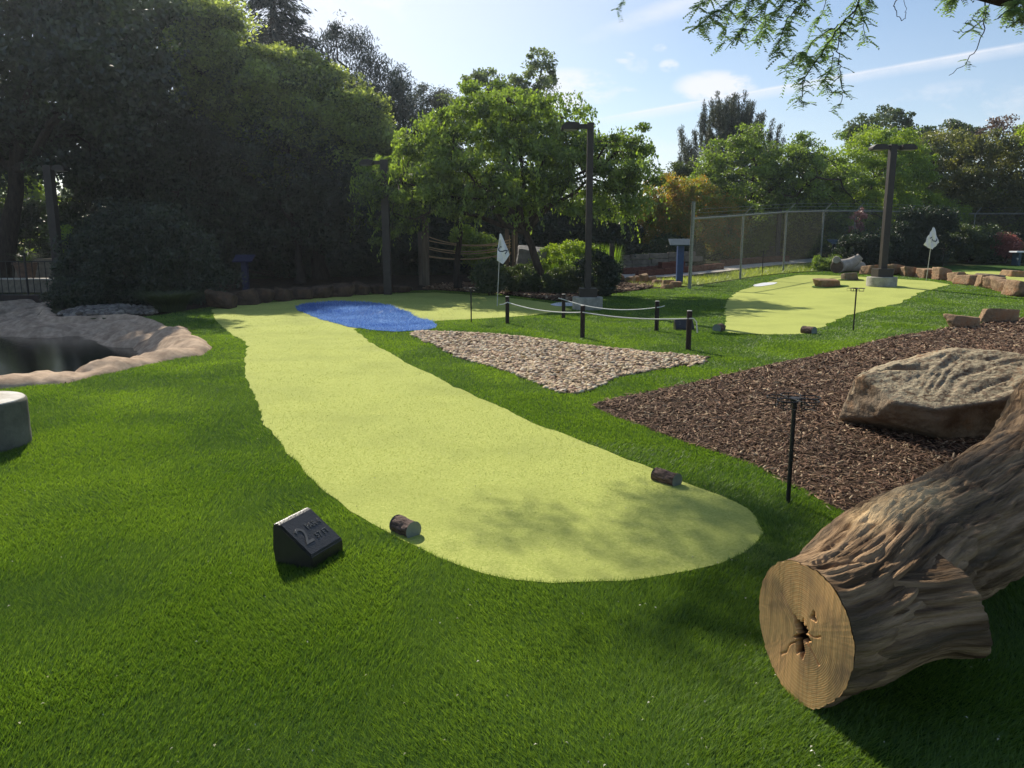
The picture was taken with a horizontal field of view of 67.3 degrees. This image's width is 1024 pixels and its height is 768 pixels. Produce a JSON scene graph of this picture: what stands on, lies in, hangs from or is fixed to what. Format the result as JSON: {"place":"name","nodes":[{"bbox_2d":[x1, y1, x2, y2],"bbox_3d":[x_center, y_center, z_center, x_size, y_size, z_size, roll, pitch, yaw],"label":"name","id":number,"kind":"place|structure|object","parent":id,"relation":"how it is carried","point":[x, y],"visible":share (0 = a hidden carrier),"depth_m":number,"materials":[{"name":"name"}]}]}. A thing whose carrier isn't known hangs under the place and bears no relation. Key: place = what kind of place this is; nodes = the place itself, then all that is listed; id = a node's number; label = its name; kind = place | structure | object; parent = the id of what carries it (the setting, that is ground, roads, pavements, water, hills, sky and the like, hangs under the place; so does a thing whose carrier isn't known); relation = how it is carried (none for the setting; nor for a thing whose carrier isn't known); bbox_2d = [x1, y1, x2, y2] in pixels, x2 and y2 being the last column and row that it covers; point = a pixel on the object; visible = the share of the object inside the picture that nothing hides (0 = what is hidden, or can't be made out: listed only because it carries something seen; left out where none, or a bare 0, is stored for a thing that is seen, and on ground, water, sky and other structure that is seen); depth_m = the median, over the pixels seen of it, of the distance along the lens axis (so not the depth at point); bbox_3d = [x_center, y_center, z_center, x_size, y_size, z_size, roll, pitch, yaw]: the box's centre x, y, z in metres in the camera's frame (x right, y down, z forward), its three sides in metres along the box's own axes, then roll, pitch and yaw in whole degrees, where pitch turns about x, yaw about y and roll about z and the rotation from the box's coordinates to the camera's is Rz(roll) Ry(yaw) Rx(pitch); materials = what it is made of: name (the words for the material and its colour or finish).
{"place":"outdoors","nodes":[
{"label":"outdoors","id":0,"kind":"place"},
{"bbox_2d":[0,336,137,374],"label":"pond water","id":1,"kind":"structure","parent":0,"point":[22,355],"depth_m":13.76,"materials":[{"name":"liquid"}]},
{"bbox_2d":[0,271,1023,767],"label":"lawn","id":2,"kind":"structure","parent":0,"point":[498,665],"depth_m":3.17,"materials":[{"name":"plant"}]},
{"bbox_2d":[0,391,31,452],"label":"concrete footing","id":3,"kind":"object","parent":2,"relation":"on","point":[15,429],"visible":0.91,"depth_m":6.14,"materials":[{"name":"concrete"}]},
{"bbox_2d":[204,289,237,308],"bbox_3d":[-7.518,-2.204,20.025,0.721,0.484,0.798,6,6,4],"label":"boulder","id":4,"kind":"object","parent":2,"relation":"on","point":[222,299],"visible":0.97,"depth_m":19.69,"materials":[{"name":"stone"}]},
{"bbox_2d":[232,288,260,304],"bbox_3d":[-7.335,-2.401,21.233,0.740,0.490,0.806,-3,11,-14],"label":"boulder","id":5,"kind":"object","parent":2,"relation":"on","point":[249,296],"visible":0.66,"depth_m":20.95,"materials":[{"name":"stone"}]},
{"bbox_2d":[274,287,292,301],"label":"boulder","id":6,"kind":"object","parent":2,"relation":"on","point":[283,295],"visible":0.9,"depth_m":22.31,"materials":[{"name":"stone"}]},
{"bbox_2d":[288,286,313,299],"bbox_3d":[-6.354,-2.752,23.307,0.683,0.433,0.673,-1,9,13],"label":"boulder","id":7,"kind":"object","parent":2,"relation":"on","point":[302,293],"visible":0.81,"depth_m":23.07,"materials":[{"name":"stone"}]},
{"bbox_2d":[273,508,342,569],"bbox_3d":[-1.059,0.802,3.997,0.240,0.225,0.270,4,11,22],"label":"hole sign","id":8,"kind":"object","parent":2,"relation":"on","point":[308,538],"visible":1,"depth_m":3.92,"materials":[{"name":"dark stone"}]},
{"bbox_2d":[312,285,333,297],"bbox_3d":[-5.955,-2.876,23.942,0.546,0.491,0.752,8,7,11],"label":"boulder","id":9,"kind":"object","parent":2,"relation":"on","point":[322,291],"visible":0.81,"depth_m":23.73,"materials":[{"name":"stone"}]},
{"bbox_2d":[331,282,354,296],"bbox_3d":[-5.452,-2.958,24.599,0.834,0.511,0.683,-2,14,2],"label":"boulder","id":10,"kind":"object","parent":2,"relation":"on","point":[342,289],"visible":0.77,"depth_m":24.31,"materials":[{"name":"stone"}]},
{"bbox_2d":[359,159,391,294],"bbox_3d":[-4.446,-5.084,25.096,0.910,4.318,0.340,0,10,0],"label":"lamp post","id":11,"kind":"object","parent":2,"relation":"on","point":[386,238],"visible":1,"depth_m":25.00,"materials":[{"name":"brown metal"}]},
{"bbox_2d":[211,292,762,582],"bbox_3d":[-3.079,-1.102,15.122,9.154,0.002,23.228,0,10,0],"label":"putting green","id":12,"kind":"object","parent":2,"relation":"on","point":[676,559],"visible":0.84,"depth_m":5.56,"materials":[{"name":"carpet"}]},
{"bbox_2d":[295,300,436,331],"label":"blue turf","id":13,"kind":"structure","parent":12,"relation":"on","point":[323,306],"depth_m":17.50,"materials":[{"name":"carpet"}]},
{"bbox_2d":[389,514,420,537],"bbox_3d":[-0.602,0.797,4.332,0.108,0.088,0.157,-10,14,-44],"label":"tee marker","id":14,"kind":"object","parent":12,"relation":"on","point":[403,525],"visible":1,"depth_m":4.29,"materials":[{"name":"brown wood"}]},
{"bbox_2d":[211,298,762,583],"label":"putting turf blades","id":15,"kind":"object","parent":12,"relation":"on","point":[399,441],"visible":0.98,"depth_m":6.42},
{"bbox_2d":[651,467,681,485],"bbox_3d":[1.057,0.631,5.261,0.104,0.084,0.192,-8,13,-37],"label":"tee marker","id":16,"kind":"object","parent":12,"relation":"on","point":[661,475],"visible":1,"depth_m":5.22,"materials":[{"name":"brown wood"}]},
{"bbox_2d":[468,257,509,294],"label":"understory bush","id":17,"kind":"object","parent":2,"relation":"on","point":[484,275],"visible":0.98,"depth_m":24.79,"materials":[{"name":"green plant"}]},
{"bbox_2d":[497,233,509,305],"bbox_3d":[-0.237,-2.980,20.457,0.354,2.021,0.084,0,10,0],"label":"golf flag","id":18,"kind":"object","parent":2,"relation":"on","point":[503,254],"visible":0.99,"depth_m":20.36,"materials":[{"name":"white fabric"}]},
{"bbox_2d":[505,296,508,323],"bbox_3d":[-0.097,-1.515,15.993,0.084,0.618,0.084,0,10,0],"label":"rope post","id":19,"kind":"object","parent":2,"relation":"on","point":[506,310],"visible":0.91,"depth_m":15.96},
{"bbox_2d":[500,302,697,332],"bbox_3d":[1.205,-1.255,13.811,0.412,0.231,5.162,-7,12,-35],"label":"barrier rope","id":20,"kind":"object","parent":19,"relation":"attached to","point":[610,316],"visible":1,"depth_m":12.89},
{"bbox_2d":[409,330,710,393],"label":"river pebbles","id":21,"kind":"object","parent":2,"relation":"on","point":[574,368],"visible":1,"depth_m":10.74,"materials":[{"name":"gravel"}]},
{"bbox_2d":[561,122,602,310],"bbox_3d":[1.757,-4.108,19.215,1.104,4.640,0.772,0,10,0],"label":"lamp post","id":22,"kind":"object","parent":2,"relation":"on","point":[587,295],"visible":0.91,"depth_m":19.19,"materials":[{"name":"metal"}]},
{"bbox_2d":[572,247,625,296],"bbox_3d":[2.763,-3.576,24.635,1.783,1.657,1.378,0,10,0],"label":"understory bush","id":23,"kind":"object","parent":2,"relation":"on","point":[607,269],"visible":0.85,"depth_m":24.34,"materials":[{"name":"green plant"}]},
{"bbox_2d":[766,392,820,502],"bbox_3d":[1.748,0.441,4.813,0.326,0.728,0.323,0,10,0],"label":"cup holder stand","id":24,"kind":"object","parent":2,"relation":"on","point":[794,400],"visible":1,"depth_m":4.77,"materials":[{"name":"black metal"}]},
{"bbox_2d":[592,316,1023,511],"bbox_3d":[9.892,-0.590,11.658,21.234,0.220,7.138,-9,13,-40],"label":"mulch bed","id":25,"kind":"object","parent":2,"relation":"on","point":[812,481],"visible":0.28,"depth_m":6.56,"materials":[{"name":"wood"}]},
{"bbox_2d":[838,347,1023,440],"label":"boulder","id":26,"kind":"object","parent":25,"relation":"on","point":[951,393],"visible":0.78,"depth_m":6.44,"materials":[{"name":"stone"}]},
{"bbox_2d":[943,313,979,327],"bbox_3d":[8.931,-1.228,15.190,0.790,0.314,0.312,-2,10,-12],"label":"boulder","id":27,"kind":"object","parent":25,"relation":"on","point":[954,321],"visible":0.81,"depth_m":15.05,"materials":[{"name":"stone"}]},
{"bbox_2d":[979,308,1019,321],"bbox_3d":[10.227,-1.446,16.226,0.843,0.348,0.305,-3,10,5],"label":"boulder","id":28,"kind":"object","parent":25,"relation":"on","point":[993,314],"visible":0.77,"depth_m":16.09,"materials":[{"name":"stone"}]},
{"bbox_2d":[611,0,1023,120],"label":"honey locust","id":29,"kind":"object","parent":2,"relation":"on","point":[1014,8],"visible":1,"depth_m":6.65,"materials":[{"name":"green plant"}]},
{"bbox_2d":[723,275,949,333],"bbox_3d":[8.136,-2.599,22.143,5.843,0.461,17.578,8,13,38],"label":"putting green","id":30,"kind":"object","parent":2,"relation":"on","point":[791,305],"visible":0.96,"depth_m":21.00,"materials":[{"name":"carpet"}]},
{"bbox_2d":[866,144,917,286],"bbox_3d":[12.029,-5.335,24.660,1.420,4.519,0.923,0,10,0],"label":"lamp post","id":31,"kind":"object","parent":30,"relation":"on","point":[882,275],"visible":0.94,"depth_m":24.57,"materials":[{"name":"metal"}]},
{"bbox_2d":[830,254,865,272],"bbox_3d":[13.746,-4.967,31.673,1.812,0.786,0.777,-6,12,-30],"label":"driftwood log","id":32,"kind":"object","parent":2,"relation":"on","point":[852,264],"visible":0.87,"depth_m":31.53,"materials":[{"name":"wood"}]},
{"bbox_2d":[759,378,1023,708],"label":"fallen log","id":33,"kind":"object","parent":2,"relation":"on","point":[881,589],"visible":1,"depth_m":2.75,"materials":[{"name":"brown wood"}]},
{"bbox_2d":[0,246,1023,383],"bbox_3d":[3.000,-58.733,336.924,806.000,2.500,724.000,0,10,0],"label":"ground","id":34,"kind":"structure","parent":0,"point":[952,262],"depth_m":35.58,"materials":[{"name":"soil"}]},
{"bbox_2d":[0,294,51,302],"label":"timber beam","id":35,"kind":"structure","parent":34,"relation":"on","point":[35,298],"depth_m":22.65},
{"bbox_2d":[0,280,52,292],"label":"wall","id":36,"kind":"structure","parent":34,"relation":"on","point":[24,287],"depth_m":26.60,"materials":[{"name":"stone"}]},
{"bbox_2d":[0,253,65,294],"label":"iron fence","id":37,"kind":"object","parent":34,"relation":"on","point":[25,268],"visible":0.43,"depth_m":22.77,"materials":[{"name":"black metal"}]},
{"bbox_2d":[15,258,51,277],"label":"garden wall","id":38,"kind":"structure","parent":34,"relation":"on","point":[42,269],"depth_m":32.45,"materials":[{"name":"stone"}]},
{"bbox_2d":[0,174,82,255],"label":"sunlit shrub","id":39,"kind":"object","parent":34,"relation":"on","point":[37,193],"visible":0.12,"depth_m":40.28,"materials":[{"name":"green plant"}]},
{"bbox_2d":[0,196,82,257],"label":"understory mass","id":40,"kind":"object","parent":34,"relation":"on","point":[32,209],"visible":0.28,"depth_m":34.77,"materials":[{"name":"green plant"}]},
{"bbox_2d":[42,165,69,290],"bbox_3d":[-14.066,-4.750,24.039,0.690,4.036,0.340,0,10,0],"label":"lamp post","id":41,"kind":"object","parent":34,"relation":"on","point":[50,190],"visible":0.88,"depth_m":23.82,"materials":[{"name":"brown metal"}]},
{"bbox_2d":[37,172,147,253],"bbox_3d":[-16.805,-6.747,32.338,6.084,4.829,2.996,0,10,0],"label":"understory mass","id":42,"kind":"object","parent":34,"relation":"on","point":[71,208],"visible":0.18,"depth_m":31.82,"materials":[{"name":"green plant"}]},
{"bbox_2d":[0,0,192,277],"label":"maple tree","id":43,"kind":"object","parent":34,"relation":"on","point":[95,70],"visible":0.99,"depth_m":25.48,"materials":[{"name":"green plant"}]},
{"bbox_2d":[0,299,212,388],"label":"pond liner","id":44,"kind":"object","parent":34,"relation":"on","point":[149,341],"visible":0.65,"depth_m":14.99,"materials":[{"name":"stone"}]},
{"bbox_2d":[56,303,158,316],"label":"pond stones","id":45,"kind":"object","parent":34,"relation":"on","point":[106,309],"visible":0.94,"depth_m":18.35,"materials":[{"name":"stone"}]},
{"bbox_2d":[77,0,303,254],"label":"shade tree","id":46,"kind":"object","parent":34,"relation":"on","point":[191,113],"visible":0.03,"depth_m":35.00,"materials":[{"name":"green plant"}]},
{"bbox_2d":[198,0,349,269],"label":"spruce tree","id":47,"kind":"object","parent":34,"relation":"on","point":[277,21],"visible":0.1,"depth_m":39.05,"materials":[{"name":"green plant"}]},
{"bbox_2d":[62,274,664,315],"bbox_3d":[-3.706,-3.626,28.324,22.080,0.297,15.156,-5,11,-25],"label":"planting bed","id":48,"kind":"object","parent":34,"relation":"on","point":[412,281],"visible":0.14,"depth_m":31.38,"materials":[{"name":"soil"}]},
{"bbox_2d":[38,275,105,308],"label":"pond bush","id":49,"kind":"object","parent":48,"relation":"on","point":[64,295],"visible":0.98,"depth_m":19.92,"materials":[{"name":"green plant"}]},
{"bbox_2d":[49,195,247,305],"bbox_3d":[-10.116,-3.658,21.262,5.399,3.017,2.907,0,10,0],"label":"pond bush","id":50,"kind":"object","parent":48,"relation":"on","point":[155,254],"visible":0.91,"depth_m":20.66,"materials":[{"name":"green plant"}]},
{"bbox_2d":[122,289,215,311],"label":"ornamental grass","id":51,"kind":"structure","parent":48,"relation":"on","point":[160,301],"depth_m":18.70,"materials":[{"name":"plant"}]},
{"bbox_2d":[232,255,254,289],"bbox_3d":[-9.620,-3.963,27.676,0.700,1.366,0.457,0,10,0],"label":"information stand","id":52,"kind":"object","parent":48,"relation":"on","point":[244,260],"visible":0.8,"depth_m":27.63,"materials":[{"name":"blue paint"}]},
{"bbox_2d":[132,102,417,282],"bbox_3d":[-9.242,-7.466,30.366,11.163,7.150,4.453,0,10,0],"label":"shade tree","id":53,"kind":"object","parent":48,"relation":"on","point":[325,201],"visible":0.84,"depth_m":29.76,"materials":[{"name":"green plant"}]},
{"bbox_2d":[155,0,426,279],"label":"linden tree","id":54,"kind":"object","parent":48,"relation":"on","point":[254,82],"visible":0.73,"depth_m":30.15,"materials":[{"name":"green plant"}]},
{"bbox_2d":[395,159,486,287],"bbox_3d":[-2.349,-5.865,27.816,3.804,5.052,2.995,0,10,0],"label":"slim tree","id":55,"kind":"object","parent":48,"relation":"on","point":[457,283],"visible":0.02,"depth_m":27.69,"materials":[{"name":"green plant"}]},
{"bbox_2d":[418,217,517,285],"bbox_3d":[-1.716,-4.998,29.709,3.868,2.792,0.690,0,10,0],"label":"rope railing","id":56,"kind":"object","parent":48,"relation":"on","point":[423,255],"visible":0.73,"depth_m":29.51,"materials":[{"name":"fabric"}]},
{"bbox_2d":[347,78,669,291],"bbox_3d":[-0.244,-6.537,25.812,10.986,7.102,5.966,0,10,0],"label":"spreading tree","id":57,"kind":"object","parent":48,"relation":"on","point":[437,150],"visible":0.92,"depth_m":24.67,"materials":[{"name":"green plant"}]},
{"bbox_2d":[503,263,541,292],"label":"understory bush","id":58,"kind":"object","parent":48,"relation":"on","point":[525,280],"visible":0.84,"depth_m":25.54,"materials":[{"name":"green plant"}]},
{"bbox_2d":[514,245,546,277],"bbox_3d":[0.681,-4.478,28.611,1.202,1.356,0.978,0,10,0],"label":"boulder","id":59,"kind":"object","parent":48,"relation":"on","point":[523,255],"visible":0.38,"depth_m":28.26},
{"bbox_2d":[423,281,655,300],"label":"leaf mulch","id":60,"kind":"object","parent":48,"relation":"on","point":[626,286],"visible":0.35,"depth_m":27.54,"materials":[{"name":"plant"}]},
{"bbox_2d":[539,264,583,293],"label":"understory bush","id":61,"kind":"object","parent":48,"relation":"on","point":[554,281],"visible":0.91,"depth_m":25.03,"materials":[{"name":"green plant"}]},
{"bbox_2d":[527,238,598,279],"bbox_3d":[1.991,-4.377,28.203,2.912,1.908,1.701,0,10,0],"label":"understory bush","id":62,"kind":"object","parent":48,"relation":"on","point":[565,248],"visible":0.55,"depth_m":27.82,"materials":[{"name":"green plant"}]},
{"bbox_2d":[668,239,693,283],"bbox_3d":[6.473,-4.661,29.582,0.900,1.826,0.457,0,10,0],"label":"information stand","id":63,"kind":"object","parent":48,"relation":"on","point":[680,244],"visible":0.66,"depth_m":29.51,"materials":[{"name":"blue paint"}]},
{"bbox_2d":[309,9,430,239],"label":"spruce tree","id":64,"kind":"object","parent":34,"relation":"on","point":[396,94],"visible":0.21,"depth_m":40.19,"materials":[{"name":"green plant"}]},
{"bbox_2d":[378,202,452,275],"bbox_3d":[-4.863,-7.247,35.309,4.833,4.565,2.894,0,10,0],"label":"understory mass","id":65,"kind":"object","parent":34,"relation":"on","point":[408,265],"visible":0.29,"depth_m":34.96,"materials":[{"name":"green plant"}]},
{"bbox_2d":[397,80,472,151],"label":"pine tree","id":66,"kind":"object","parent":34,"relation":"on","point":[431,99],"visible":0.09,"depth_m":46.88,"materials":[{"name":"green plant"}]},
{"bbox_2d":[413,180,491,273],"bbox_3d":[-2.903,-7.431,36.245,4.464,4.484,2.906,0,10,0],"label":"understory mass","id":67,"kind":"object","parent":34,"relation":"on","point":[450,267],"visible":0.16,"depth_m":35.83,"materials":[{"name":"green plant"}]},
{"bbox_2d":[448,224,498,269],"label":"sunlit bush","id":68,"kind":"object","parent":34,"relation":"on","point":[469,238],"visible":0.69,"depth_m":32.20,"materials":[{"name":"green plant"}]},
{"bbox_2d":[435,46,577,196],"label":"grey green tree","id":69,"kind":"object","parent":34,"relation":"on","point":[483,75],"visible":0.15,"depth_m":45.11,"materials":[{"name":"green plant"}]},
{"bbox_2d":[461,203,563,272],"bbox_3d":[-0.025,-6.794,35.392,4.844,3.714,2.854,0,10,0],"label":"understory mass","id":70,"kind":"object","parent":34,"relation":"on","point":[489,228],"visible":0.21,"depth_m":34.77,"materials":[{"name":"green plant"}]},
{"bbox_2d":[532,189,610,256],"bbox_3d":[2.104,-7.202,36.314,5.035,4.004,2.988,0,10,0],"label":"understory mass","id":71,"kind":"object","parent":34,"relation":"on","point":[562,220],"visible":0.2,"depth_m":35.67,"materials":[{"name":"green plant"}]},
{"bbox_2d":[561,196,642,259],"bbox_3d":[4.167,-7.333,37.307,4.517,3.832,2.940,0,10,0],"label":"understory mass","id":72,"kind":"object","parent":34,"relation":"on","point":[628,243],"visible":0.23,"depth_m":36.66,"materials":[{"name":"green plant"}]},
{"bbox_2d":[630,171,699,251],"bbox_3d":[7.939,-8.686,40.143,3.740,4.836,2.831,0,10,0],"label":"garden shrub","id":73,"kind":"object","parent":34,"relation":"on","point":[652,230],"visible":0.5,"depth_m":39.35,"materials":[{"name":"green plant"}]},
{"bbox_2d":[640,232,707,263],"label":"garden shrub","id":74,"kind":"object","parent":34,"relation":"on","point":[662,242],"visible":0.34,"depth_m":38.53,"materials":[{"name":"green plant"}]},
{"bbox_2d":[657,160,700,235],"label":"garden shrub","id":75,"kind":"object","parent":34,"relation":"on","point":[682,169],"visible":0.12,"depth_m":44.98,"materials":[{"name":"green plant"}]},
{"bbox_2d":[658,174,753,258],"bbox_3d":[9.807,-8.380,39.208,4.790,4.482,3.117,0,10,0],"label":"garden shrub","id":76,"kind":"object","parent":34,"relation":"on","point":[715,199],"visible":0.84,"depth_m":38.64,"materials":[{"name":"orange plant"}]},
{"bbox_2d":[656,90,797,210],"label":"pine tree","id":77,"kind":"object","parent":34,"relation":"on","point":[727,119],"visible":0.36,"depth_m":46.06,"materials":[{"name":"green plant"}]},
{"bbox_2d":[653,264,828,286],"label":"natural grass","id":78,"kind":"structure","parent":34,"relation":"on","point":[716,280],"depth_m":31.60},
{"bbox_2d":[627,261,829,286],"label":"weed blades","id":79,"kind":"object","parent":78,"relation":"on","point":[791,268],"visible":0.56,"depth_m":31.89,"materials":[{"name":"plant"}]},
{"bbox_2d":[809,253,841,270],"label":"small bush","id":80,"kind":"object","parent":78,"relation":"on","point":[827,262],"visible":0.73,"depth_m":32.46,"materials":[{"name":"green plant"}]},
{"bbox_2d":[762,178,783,255],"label":"lamp post","id":81,"kind":"object","parent":34,"relation":"on","point":[778,232],"visible":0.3,"depth_m":40.10,"materials":[{"name":"brown metal"}]},
{"bbox_2d":[678,121,876,255],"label":"garden tree","id":82,"kind":"object","parent":34,"relation":"on","point":[798,158],"visible":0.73,"depth_m":40.06,"materials":[{"name":"green plant"}]},
{"bbox_2d":[783,221,824,257],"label":"garden shrub","id":83,"kind":"object","parent":34,"relation":"on","point":[799,252],"visible":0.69,"depth_m":41.96,"materials":[{"name":"green plant"}]},
{"bbox_2d":[688,201,1023,288],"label":"chain link fence","id":84,"kind":"object","parent":34,"relation":"on","point":[693,219],"visible":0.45,"depth_m":31.59,"materials":[{"name":"metal"}]},
{"bbox_2d":[832,229,893,265],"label":"dark round shrub","id":85,"kind":"object","parent":34,"relation":"on","point":[865,246],"visible":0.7,"depth_m":32.58,"materials":[{"name":"green plant"}]},
{"bbox_2d":[793,124,942,233],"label":"round tree","id":86,"kind":"object","parent":34,"relation":"on","point":[872,187],"visible":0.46,"depth_m":43.44,"materials":[{"name":"green plant"}]},
{"bbox_2d":[868,220,925,266],"bbox_3d":[17.000,-6.275,34.498,2.819,2.166,1.724,-2,10,-13],"label":"dark round shrub","id":87,"kind":"object","parent":34,"relation":"on","point":[902,239],"visible":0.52,"depth_m":34.26,"materials":[{"name":"green plant"}]},
{"bbox_2d":[842,104,987,200],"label":"dark green tree","id":88,"kind":"object","parent":34,"relation":"on","point":[886,117],"visible":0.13,"depth_m":53.83,"materials":[{"name":"green plant"}]},
{"bbox_2d":[865,188,975,237],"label":"green bush","id":89,"kind":"object","parent":34,"relation":"on","point":[937,199],"visible":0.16,"depth_m":45.33,"materials":[{"name":"green plant"}]},
{"bbox_2d":[891,203,962,265],"bbox_3d":[19.149,-6.949,35.857,3.627,2.878,2.221,0,10,0],"label":"dark hedge","id":90,"kind":"object","parent":34,"relation":"on","point":[939,219],"visible":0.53,"depth_m":35.34,"materials":[{"name":"green plant"}]},
{"bbox_2d":[872,126,1023,242],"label":"olive tree","id":91,"kind":"object","parent":34,"relation":"on","point":[953,183],"visible":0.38,"depth_m":46.89,"materials":[{"name":"green plant"}]},
{"bbox_2d":[945,222,1011,262],"bbox_3d":[22.390,-6.874,37.433,3.455,2.038,2.110,0,10,0],"label":"green hedge","id":92,"kind":"object","parent":34,"relation":"on","point":[979,240],"visible":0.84,"depth_m":36.96,"materials":[{"name":"green plant"}]},
{"bbox_2d":[965,113,1023,185],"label":"reddish tree","id":93,"kind":"object","parent":34,"relation":"on","point":[998,122],"visible":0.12,"depth_m":52.36,"materials":[{"name":"green plant"}]},
{"bbox_2d":[967,184,1023,233],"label":"bright shrub","id":94,"kind":"object","parent":34,"relation":"on","point":[1021,222],"visible":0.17,"depth_m":48.11,"materials":[{"name":"green plant"}]},
{"bbox_2d":[983,127,1023,242],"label":"olive tree","id":95,"kind":"object","parent":34,"relation":"on","point":[1007,163],"visible":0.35,"depth_m":47.35,"materials":[{"name":"green plant"}]},
{"bbox_2d":[990,232,1023,263],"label":"red shrub","id":96,"kind":"object","parent":34,"relation":"on","point":[1012,243],"visible":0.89,"depth_m":36.64,"materials":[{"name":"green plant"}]},
{"bbox_2d":[0,0,1023,215],"label":"sky","id":97,"kind":"structure","parent":0,"point":[643,67],"materials":[{"name":"blue"}]},
{"bbox_2d":[620,258,826,277],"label":"path","id":98,"kind":"structure","parent":0,"point":[731,267],"depth_m":35.06,"materials":[{"name":"concrete"}]},
{"bbox_2d":[615,251,702,267],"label":"retaining wall","id":99,"kind":"structure","parent":98,"relation":"on","point":[669,256],"depth_m":36.82,"materials":[{"name":"stone"}]},
{"bbox_2d":[635,263,723,275],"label":"brick kerb","id":100,"kind":"structure","parent":98,"relation":"on","point":[663,271],"depth_m":34.01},
{"bbox_2d":[720,256,788,265],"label":"brick kerb","id":101,"kind":"structure","parent":98,"relation":"on","point":[755,260],"depth_m":36.75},
{"bbox_2d":[916,266,1023,271],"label":"lawn","id":102,"kind":"structure","parent":0,"point":[978,268],"depth_m":33.54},
{"bbox_2d":[1001,280,1023,296],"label":"boulder","id":103,"kind":"object","parent":102,"relation":"on","point":[1013,287],"visible":0.79,"depth_m":21.63,"materials":[{"name":"stone"}]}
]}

